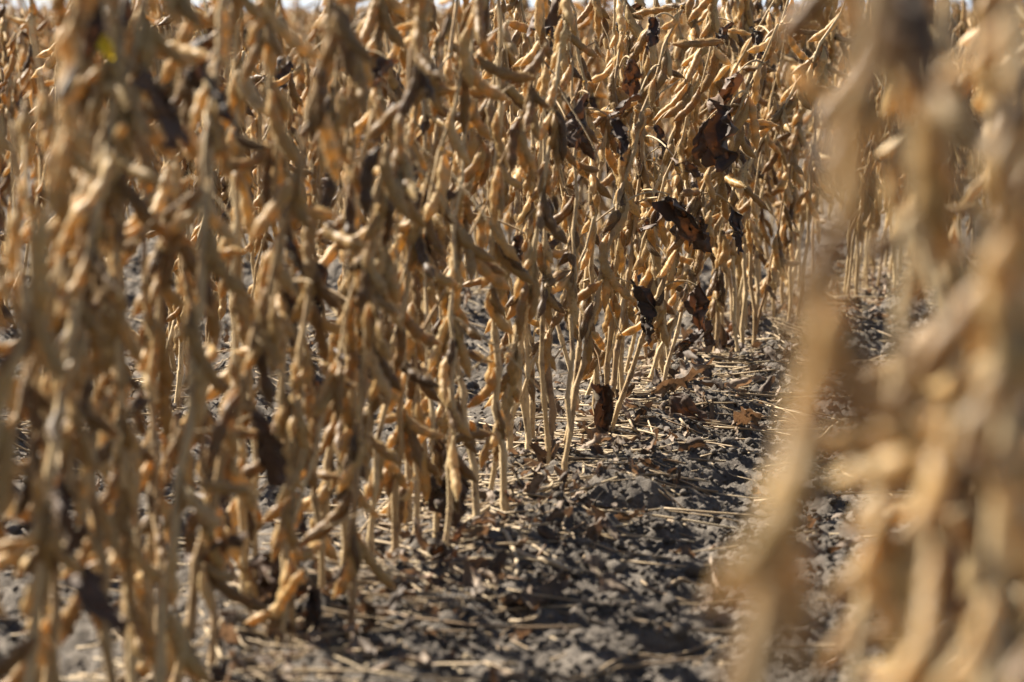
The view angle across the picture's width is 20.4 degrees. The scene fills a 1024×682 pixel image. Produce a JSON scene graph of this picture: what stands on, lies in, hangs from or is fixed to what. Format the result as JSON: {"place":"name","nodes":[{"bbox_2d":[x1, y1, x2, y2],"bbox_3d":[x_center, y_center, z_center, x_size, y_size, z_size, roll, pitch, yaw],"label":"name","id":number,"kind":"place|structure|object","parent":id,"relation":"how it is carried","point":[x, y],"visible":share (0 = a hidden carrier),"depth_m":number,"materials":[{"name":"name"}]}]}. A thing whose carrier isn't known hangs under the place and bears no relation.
{"place":"outdoors","nodes":[
{"label":"outdoors","id":0,"kind":"place"},
{"bbox_2d":[0,0,971,10],"bbox_3d":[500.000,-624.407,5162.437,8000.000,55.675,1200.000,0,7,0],"label":"sky","id":1,"kind":"structure","parent":0,"point":[631,2],"depth_m":4778.04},
{"bbox_2d":[0,12,987,681],"bbox_3d":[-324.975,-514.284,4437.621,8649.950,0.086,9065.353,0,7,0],"label":"ground","id":2,"kind":"structure","parent":0,"point":[74,660],"depth_m":2.61,"materials":[{"name":"soil"}]},
{"bbox_2d":[0,470,41,678],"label":"soybean plant","id":3,"kind":"object","parent":2,"relation":"on","point":[15,657],"visible":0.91,"depth_m":1.62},
{"bbox_2d":[0,0,78,681],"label":"soybean plant","id":4,"kind":"object","parent":2,"relation":"on","point":[62,206],"visible":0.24,"depth_m":1.84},
{"bbox_2d":[0,0,134,681],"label":"soybean plant","id":5,"kind":"object","parent":2,"relation":"on","point":[89,213],"visible":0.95,"depth_m":1.69,"materials":[{"name":"brown plant"}]},
{"bbox_2d":[30,44,130,372],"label":"soybean plant","id":6,"kind":"object","parent":2,"relation":"on","point":[47,66],"visible":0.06,"depth_m":3.26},
{"bbox_2d":[0,0,162,517],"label":"soybean plant","id":7,"kind":"object","parent":2,"relation":"on","point":[72,142],"visible":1,"depth_m":1.43,"materials":[{"name":"plant"}]},
{"bbox_2d":[0,0,173,681],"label":"soybean plant","id":8,"kind":"object","parent":2,"relation":"on","point":[85,489],"visible":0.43,"depth_m":1.75,"materials":[{"name":"brown plant"}]},
{"bbox_2d":[20,0,157,678],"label":"soybean plant","id":9,"kind":"object","parent":2,"relation":"on","point":[45,108],"visible":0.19,"depth_m":1.93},
{"bbox_2d":[13,0,191,681],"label":"soybean plant","id":10,"kind":"object","parent":2,"relation":"on","point":[91,593],"visible":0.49,"depth_m":1.72,"materials":[{"name":"brown plant"}]},
{"bbox_2d":[0,0,234,621],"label":"soybean plant","id":11,"kind":"object","parent":2,"relation":"on","point":[141,45],"visible":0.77,"depth_m":1.70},
{"bbox_2d":[60,0,196,681],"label":"soybean plant","id":12,"kind":"object","parent":2,"relation":"on","point":[137,405],"visible":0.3,"depth_m":1.86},
{"bbox_2d":[76,0,216,677],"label":"soybean plant","id":13,"kind":"object","parent":2,"relation":"on","point":[150,472],"visible":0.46,"depth_m":2.01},
{"bbox_2d":[87,6,212,681],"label":"soybean plant","id":14,"kind":"object","parent":2,"relation":"on","point":[126,494],"visible":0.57,"depth_m":1.83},
{"bbox_2d":[134,21,214,615],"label":"soybean plant","id":15,"kind":"object","parent":2,"relation":"on","point":[159,269],"visible":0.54,"depth_m":1.98,"materials":[{"name":"brown plant"}]},
{"bbox_2d":[106,0,262,681],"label":"soybean plant","id":16,"kind":"object","parent":2,"relation":"on","point":[213,145],"visible":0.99,"depth_m":1.82,"materials":[{"name":"brown plant"}]},
{"bbox_2d":[157,100,243,411],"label":"soybean plant","id":17,"kind":"object","parent":2,"relation":"on","point":[188,166],"visible":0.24,"depth_m":3.43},
{"bbox_2d":[146,36,261,668],"bbox_3d":[-0.220,0.028,2.046,0.078,0.493,0.086,-9,9,-41],"label":"soybean plant","id":18,"kind":"object","parent":2,"relation":"on","point":[189,262],"visible":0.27,"depth_m":2.04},
{"bbox_2d":[158,46,267,380],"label":"soybean plant","id":19,"kind":"object","parent":2,"relation":"on","point":[258,80],"visible":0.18,"depth_m":3.52,"materials":[{"name":"brown plant"}]},
{"bbox_2d":[175,0,266,598],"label":"soybean plant","id":20,"kind":"object","parent":2,"relation":"on","point":[242,312],"visible":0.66,"depth_m":2.14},
{"bbox_2d":[194,61,258,386],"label":"soybean plant","id":21,"kind":"object","parent":2,"relation":"on","point":[222,306],"visible":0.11,"depth_m":3.52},
{"bbox_2d":[189,31,313,315],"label":"soybean plant","id":22,"kind":"object","parent":2,"relation":"on","point":[296,99],"visible":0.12,"depth_m":3.83,"materials":[{"name":"brown plant"}]},
{"bbox_2d":[229,83,273,293],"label":"soybean plant","id":23,"kind":"object","parent":2,"relation":"on","point":[251,131],"visible":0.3,"depth_m":3.84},
{"bbox_2d":[170,0,375,681],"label":"soybean plant","id":24,"kind":"object","parent":2,"relation":"on","point":[213,547],"visible":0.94,"depth_m":1.91,"materials":[{"name":"brown plant"}]},
{"bbox_2d":[238,549,308,603],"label":"fallen leaf","id":25,"kind":"object","parent":2,"relation":"on","point":[268,572],"visible":0.51,"depth_m":2.21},
{"bbox_2d":[216,0,342,639],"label":"soybean plant","id":26,"kind":"object","parent":2,"relation":"on","point":[262,36],"visible":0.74,"depth_m":2.05,"materials":[{"name":"brown plant"}]},
{"bbox_2d":[179,31,379,580],"bbox_3d":[-0.179,-0.003,2.196,0.176,0.493,0.063,2,7,14],"label":"soybean plant","id":27,"kind":"object","parent":2,"relation":"on","point":[254,525],"visible":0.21,"depth_m":2.19,"materials":[{"name":"brown plant"}]},
{"bbox_2d":[263,55,333,336],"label":"soybean plant","id":28,"kind":"object","parent":2,"relation":"on","point":[285,68],"visible":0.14,"depth_m":4.04,"materials":[{"name":"brown plant"}]},
{"bbox_2d":[258,83,348,593],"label":"soybean plant","id":29,"kind":"object","parent":2,"relation":"on","point":[320,323],"visible":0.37,"depth_m":2.20,"materials":[{"name":"brown plant"}]},
{"bbox_2d":[289,38,332,313],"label":"soybean plant","id":30,"kind":"object","parent":2,"relation":"on","point":[306,94],"visible":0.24,"depth_m":4.26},
{"bbox_2d":[233,1,417,646],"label":"soybean plant","id":31,"kind":"object","parent":2,"relation":"on","point":[286,539],"visible":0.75,"depth_m":2.11,"materials":[{"name":"brown plant"}]},
{"bbox_2d":[288,3,426,566],"bbox_3d":[-0.121,-0.010,2.227,0.110,0.527,0.092,2,16,0],"label":"soybean plant","id":32,"kind":"object","parent":2,"relation":"on","point":[348,415],"visible":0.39,"depth_m":2.23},
{"bbox_2d":[284,0,434,565],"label":"soybean plant","id":33,"kind":"object","parent":2,"relation":"on","point":[368,34],"visible":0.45,"depth_m":2.35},
{"bbox_2d":[298,0,466,639],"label":"soybean plant","id":34,"kind":"object","parent":2,"relation":"on","point":[374,263],"visible":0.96,"depth_m":2.12,"materials":[{"name":"plant"}]},
{"bbox_2d":[314,0,462,522],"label":"soybean plant","id":35,"kind":"object","parent":2,"relation":"on","point":[334,431],"visible":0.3,"depth_m":2.34,"materials":[{"name":"brown plant"}]},
{"bbox_2d":[316,0,469,532],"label":"soybean plant","id":36,"kind":"object","parent":2,"relation":"on","point":[451,82],"visible":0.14,"depth_m":2.61,"materials":[{"name":"brown plant"}]},
{"bbox_2d":[312,4,492,516],"bbox_3d":[-0.100,-0.077,2.628,0.168,0.563,0.079,0,7,-2],"label":"soybean plant","id":37,"kind":"object","parent":2,"relation":"on","point":[394,86],"visible":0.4,"depth_m":2.62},
{"bbox_2d":[311,0,512,555],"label":"soybean plant","id":38,"kind":"object","parent":2,"relation":"on","point":[479,24],"visible":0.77,"depth_m":2.38,"materials":[{"name":"brown plant"}]},
{"bbox_2d":[375,0,497,537],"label":"soybean plant","id":39,"kind":"object","parent":2,"relation":"on","point":[428,288],"visible":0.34,"depth_m":2.57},
{"bbox_2d":[409,46,467,484],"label":"soybean plant","id":40,"kind":"object","parent":2,"relation":"on","point":[442,263],"visible":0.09,"depth_m":2.76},
{"bbox_2d":[377,0,501,557],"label":"soybean plant","id":41,"kind":"object","parent":2,"relation":"on","point":[404,439],"visible":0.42,"depth_m":2.43,"materials":[{"name":"brown plant"}]},
{"bbox_2d":[356,2,550,534],"bbox_3d":[-0.055,-0.067,2.505,0.181,0.556,0.066,0,7,-3],"label":"soybean plant","id":42,"kind":"object","parent":2,"relation":"on","point":[434,496],"visible":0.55,"depth_m":2.50,"materials":[{"name":"brown plant"}]},
{"bbox_2d":[422,16,537,447],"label":"soybean plant","id":43,"kind":"object","parent":2,"relation":"on","point":[477,171],"visible":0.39,"depth_m":2.68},
{"bbox_2d":[5,268,956,681],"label":"soil crumbs","id":44,"kind":"object","parent":2,"relation":"on","point":[679,630],"visible":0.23,"depth_m":2.45,"materials":[{"name":"soil"}]},
{"bbox_2d":[427,0,538,546],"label":"soybean plant","id":45,"kind":"object","parent":2,"relation":"on","point":[457,347],"visible":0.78,"depth_m":2.47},
{"bbox_2d":[0,244,972,681],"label":"straw litter","id":46,"kind":"object","parent":2,"relation":"on","point":[428,596],"visible":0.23,"depth_m":2.62,"materials":[{"name":"plant"}]},
{"bbox_2d":[0,230,973,681],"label":"leaf litter","id":47,"kind":"object","parent":2,"relation":"on","point":[480,566],"visible":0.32,"depth_m":2.63,"materials":[{"name":"plant"}]},
{"bbox_2d":[467,0,537,511],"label":"soybean plant","id":48,"kind":"object","parent":2,"relation":"on","point":[502,251],"visible":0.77,"depth_m":2.59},
{"bbox_2d":[0,0,1006,663],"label":"soybean crop","id":49,"kind":"object","parent":2,"relation":"on","point":[18,68],"visible":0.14,"depth_m":5.67,"materials":[{"name":"brown plant"}]},
{"bbox_2d":[482,0,536,441],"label":"soybean plant","id":50,"kind":"object","parent":2,"relation":"on","point":[508,60],"visible":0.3,"depth_m":3.10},
{"bbox_2d":[478,0,573,500],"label":"soybean plant","id":51,"kind":"object","parent":2,"relation":"on","point":[554,125],"visible":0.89,"depth_m":2.69,"materials":[{"name":"brown plant"}]},
{"bbox_2d":[473,23,581,407],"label":"soybean plant","id":52,"kind":"object","parent":2,"relation":"on","point":[506,119],"visible":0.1,"depth_m":3.33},
{"bbox_2d":[455,0,604,450],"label":"soybean plant","id":53,"kind":"object","parent":2,"relation":"on","point":[586,147],"visible":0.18,"depth_m":3.00,"materials":[{"name":"brown plant"}]},
{"bbox_2d":[484,31,583,449],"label":"soybean plant","id":54,"kind":"object","parent":2,"relation":"on","point":[557,254],"visible":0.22,"depth_m":2.97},
{"bbox_2d":[499,569,568,611],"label":"fallen leaf","id":55,"kind":"object","parent":2,"relation":"on","point":[553,586],"visible":1,"depth_m":2.31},
{"bbox_2d":[473,31,595,450],"bbox_3d":[0.016,-0.084,2.954,0.076,0.482,0.146,5,9,39],"label":"soybean plant","id":56,"kind":"object","parent":2,"relation":"on","point":[529,185],"visible":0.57,"depth_m":2.93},
{"bbox_2d":[490,0,599,383],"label":"soybean plant","id":57,"kind":"object","parent":2,"relation":"on","point":[520,40],"visible":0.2,"depth_m":3.44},
{"bbox_2d":[511,0,600,463],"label":"soybean plant","id":58,"kind":"object","parent":2,"relation":"on","point":[548,301],"visible":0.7,"depth_m":2.87,"materials":[{"name":"brown plant"}]},
{"bbox_2d":[527,0,628,470],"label":"soybean plant","id":59,"kind":"object","parent":2,"relation":"on","point":[576,131],"visible":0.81,"depth_m":2.90,"materials":[{"name":"brown plant"}]},
{"bbox_2d":[505,0,652,389],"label":"soybean plant","id":60,"kind":"object","parent":2,"relation":"on","point":[633,26],"visible":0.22,"depth_m":3.48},
{"bbox_2d":[568,0,612,241],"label":"soybean plant","id":61,"kind":"object","parent":2,"relation":"on","point":[603,206],"visible":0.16,"depth_m":5.43,"materials":[{"name":"brown plant"}]},
{"bbox_2d":[568,0,616,266],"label":"soybean plant","id":62,"kind":"object","parent":2,"relation":"on","point":[592,90],"visible":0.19,"depth_m":5.14,"materials":[{"name":"brown plant"}]},
{"bbox_2d":[568,0,619,269],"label":"soybean plant","id":63,"kind":"object","parent":2,"relation":"on","point":[586,40],"visible":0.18,"depth_m":5.11,"materials":[{"name":"brown plant"}]},
{"bbox_2d":[566,0,627,413],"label":"soybean plant","id":64,"kind":"object","parent":2,"relation":"on","point":[595,184],"visible":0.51,"depth_m":3.11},
{"bbox_2d":[582,554,629,594],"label":"fallen leaf","id":65,"kind":"object","parent":2,"relation":"on","point":[609,580],"visible":1,"depth_m":2.31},
{"bbox_2d":[570,29,656,431],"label":"soybean plant","id":66,"kind":"object","parent":2,"relation":"on","point":[603,394],"visible":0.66,"depth_m":3.13,"materials":[{"name":"brown plant"}]},
{"bbox_2d":[530,656,701,679],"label":"fallen stalk","id":67,"kind":"object","parent":2,"relation":"on","point":[609,670],"visible":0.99,"depth_m":2.11,"materials":[{"name":"plant"}]},
{"bbox_2d":[587,0,647,395],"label":"soybean plant","id":68,"kind":"object","parent":2,"relation":"on","point":[621,94],"visible":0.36,"depth_m":3.30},
{"bbox_2d":[577,0,668,358],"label":"soybean plant","id":69,"kind":"object","parent":2,"relation":"on","point":[599,53],"visible":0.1,"depth_m":3.81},
{"bbox_2d":[577,0,672,375],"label":"soybean plant","id":70,"kind":"object","parent":2,"relation":"on","point":[601,26],"visible":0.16,"depth_m":3.52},
{"bbox_2d":[599,2,672,376],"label":"soybean plant","id":71,"kind":"object","parent":2,"relation":"on","point":[653,270],"visible":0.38,"depth_m":3.57,"materials":[{"name":"brown plant"}]},
{"bbox_2d":[560,5,724,446],"bbox_3d":[0.143,-0.097,3.057,0.150,0.542,0.111,13,-3,-19],"label":"soybean plant","id":72,"kind":"object","parent":2,"relation":"on","point":[669,208],"visible":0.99,"depth_m":3.07,"materials":[{"name":"brown plant"}]},
{"bbox_2d":[558,0,731,384],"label":"soybean plant","id":73,"kind":"object","parent":2,"relation":"on","point":[648,247],"visible":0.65,"depth_m":3.21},
{"bbox_2d":[581,0,719,400],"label":"soybean plant","id":74,"kind":"object","parent":2,"relation":"on","point":[680,101],"visible":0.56,"depth_m":3.30,"materials":[{"name":"brown plant"}]},
{"bbox_2d":[586,636,721,679],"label":"fallen stalk","id":75,"kind":"object","parent":2,"relation":"on","point":[601,669],"visible":0.98,"depth_m":2.16,"materials":[{"name":"plant"}]},
{"bbox_2d":[608,0,713,391],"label":"soybean plant","id":76,"kind":"object","parent":2,"relation":"on","point":[641,180],"visible":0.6,"depth_m":3.25,"materials":[{"name":"brown plant"}]},
{"bbox_2d":[662,0,702,334],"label":"soybean plant","id":77,"kind":"object","parent":2,"relation":"on","point":[677,37],"visible":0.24,"depth_m":3.98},
{"bbox_2d":[651,357,714,396],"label":"fallen leaf","id":78,"kind":"object","parent":2,"relation":"on","point":[683,377],"visible":1,"depth_m":3.38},
{"bbox_2d":[667,392,707,425],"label":"fallen leaf","id":79,"kind":"object","parent":2,"relation":"on","point":[682,403],"visible":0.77,"depth_m":3.28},
{"bbox_2d":[653,0,734,368],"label":"soybean plant","id":80,"kind":"object","parent":2,"relation":"on","point":[688,7],"visible":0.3,"depth_m":3.65,"materials":[{"name":"brown plant"}]},
{"bbox_2d":[624,0,788,373],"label":"soybean plant","id":81,"kind":"object","parent":2,"relation":"on","point":[741,62],"visible":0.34,"depth_m":3.66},
{"bbox_2d":[687,0,732,352],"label":"soybean plant","id":82,"kind":"object","parent":2,"relation":"on","point":[719,84],"visible":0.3,"depth_m":3.85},
{"bbox_2d":[607,22,817,433],"bbox_3d":[0.212,-0.104,3.136,0.141,0.539,0.121,10,8,-33],"label":"soybean plant","id":83,"kind":"object","parent":2,"relation":"on","point":[713,147],"visible":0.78,"depth_m":3.12,"materials":[{"name":"brown plant"}]},
{"bbox_2d":[693,49,736,337],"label":"soybean plant","id":84,"kind":"object","parent":2,"relation":"on","point":[724,251],"visible":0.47,"depth_m":3.85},
{"bbox_2d":[657,25,778,369],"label":"soybean plant","id":85,"kind":"object","parent":2,"relation":"on","point":[675,294],"visible":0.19,"depth_m":3.77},
{"bbox_2d":[662,0,795,380],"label":"soybean plant","id":86,"kind":"object","parent":2,"relation":"on","point":[695,267],"visible":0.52,"depth_m":3.42,"materials":[{"name":"brown plant"}]},
{"bbox_2d":[703,0,776,310],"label":"soybean plant","id":87,"kind":"object","parent":2,"relation":"on","point":[767,78],"visible":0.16,"depth_m":4.22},
{"bbox_2d":[717,0,768,343],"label":"soybean plant","id":88,"kind":"object","parent":2,"relation":"on","point":[763,102],"visible":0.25,"depth_m":3.95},
{"bbox_2d":[718,10,777,326],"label":"soybean plant","id":89,"kind":"object","parent":2,"relation":"on","point":[728,185],"visible":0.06,"depth_m":4.03,"materials":[{"name":"brown plant"}]},
{"bbox_2d":[699,0,798,301],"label":"soybean plant","id":90,"kind":"object","parent":2,"relation":"on","point":[762,233],"visible":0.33,"depth_m":4.35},
{"bbox_2d":[642,0,859,382],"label":"soybean plant","id":91,"kind":"object","parent":2,"relation":"on","point":[820,55],"visible":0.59,"depth_m":3.58,"materials":[{"name":"brown plant"}]},
{"bbox_2d":[717,62,787,335],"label":"soybean plant","id":92,"kind":"object","parent":2,"relation":"on","point":[778,159],"visible":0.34,"depth_m":4.01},
{"bbox_2d":[705,0,804,343],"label":"soybean plant","id":93,"kind":"object","parent":2,"relation":"on","point":[778,260],"visible":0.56,"depth_m":3.94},
{"bbox_2d":[712,0,818,352],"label":"soybean plant","id":94,"kind":"object","parent":2,"relation":"on","point":[748,230],"visible":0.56,"depth_m":3.85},
{"bbox_2d":[748,13,832,312],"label":"soybean plant","id":95,"kind":"object","parent":2,"relation":"on","point":[763,283],"visible":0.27,"depth_m":4.29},
{"bbox_2d":[771,29,817,317],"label":"soybean plant","id":96,"kind":"object","parent":2,"relation":"on","point":[798,141],"visible":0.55,"depth_m":4.24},
{"bbox_2d":[772,20,824,320],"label":"soybean plant","id":97,"kind":"object","parent":2,"relation":"on","point":[790,249],"visible":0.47,"depth_m":4.26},
{"bbox_2d":[792,7,845,283],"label":"soybean plant","id":98,"kind":"object","parent":2,"relation":"on","point":[803,209],"visible":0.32,"depth_m":4.48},
{"bbox_2d":[796,0,848,308],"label":"soybean plant","id":99,"kind":"object","parent":2,"relation":"on","point":[832,37],"visible":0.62,"depth_m":4.25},
{"bbox_2d":[702,0,947,681],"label":"soybean plant","id":100,"kind":"object","parent":2,"relation":"on","point":[767,568],"visible":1,"depth_m":0.65,"materials":[{"name":"plant"}]},
{"bbox_2d":[846,79,895,294],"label":"soybean plant","id":101,"kind":"object","parent":2,"relation":"on","point":[881,187],"visible":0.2,"depth_m":4.64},
{"bbox_2d":[854,0,892,295],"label":"soybean plant","id":102,"kind":"object","parent":2,"relation":"on","point":[873,145],"visible":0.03,"depth_m":4.67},
{"bbox_2d":[816,211,947,681],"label":"soybean plant","id":103,"kind":"object","parent":2,"relation":"on","point":[865,574],"visible":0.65,"depth_m":0.93,"materials":[{"name":"plant"}]},
{"bbox_2d":[825,392,958,681],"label":"soybean plant","id":104,"kind":"object","parent":2,"relation":"on","point":[925,656],"visible":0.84,"depth_m":0.83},
{"bbox_2d":[771,0,1020,681],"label":"soybean plant","id":105,"kind":"object","parent":2,"relation":"on","point":[802,18],"visible":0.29,"depth_m":1.10,"materials":[{"name":"plant"}]},
{"bbox_2d":[850,0,986,655],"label":"soybean plant","id":106,"kind":"object","parent":2,"relation":"on","point":[880,637],"visible":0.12,"depth_m":1.11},
{"bbox_2d":[886,342,989,669],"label":"soybean plant","id":107,"kind":"object","parent":2,"relation":"on","point":[904,576],"visible":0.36,"depth_m":0.94,"materials":[{"name":"brown plant"}]},
{"bbox_2d":[889,166,1023,633],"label":"soybean plant","id":108,"kind":"object","parent":2,"relation":"on","point":[1013,610],"visible":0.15,"depth_m":1.09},
{"bbox_2d":[891,0,1023,681],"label":"soybean plant","id":109,"kind":"object","parent":2,"relation":"on","point":[991,514],"visible":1,"depth_m":0.78,"materials":[{"name":"brown plant"}]},
{"bbox_2d":[891,0,1023,681],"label":"soybean plant","id":110,"kind":"object","parent":2,"relation":"on","point":[932,195],"visible":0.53,"depth_m":0.86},
{"bbox_2d":[943,0,1008,648],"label":"soybean plant","id":111,"kind":"object","parent":2,"relation":"on","point":[990,14],"visible":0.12,"depth_m":1.34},
{"bbox_2d":[942,404,1023,623],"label":"soybean plant","id":112,"kind":"object","parent":2,"relation":"on","point":[954,534],"visible":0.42,"depth_m":0.98,"materials":[{"name":"brown plant"}]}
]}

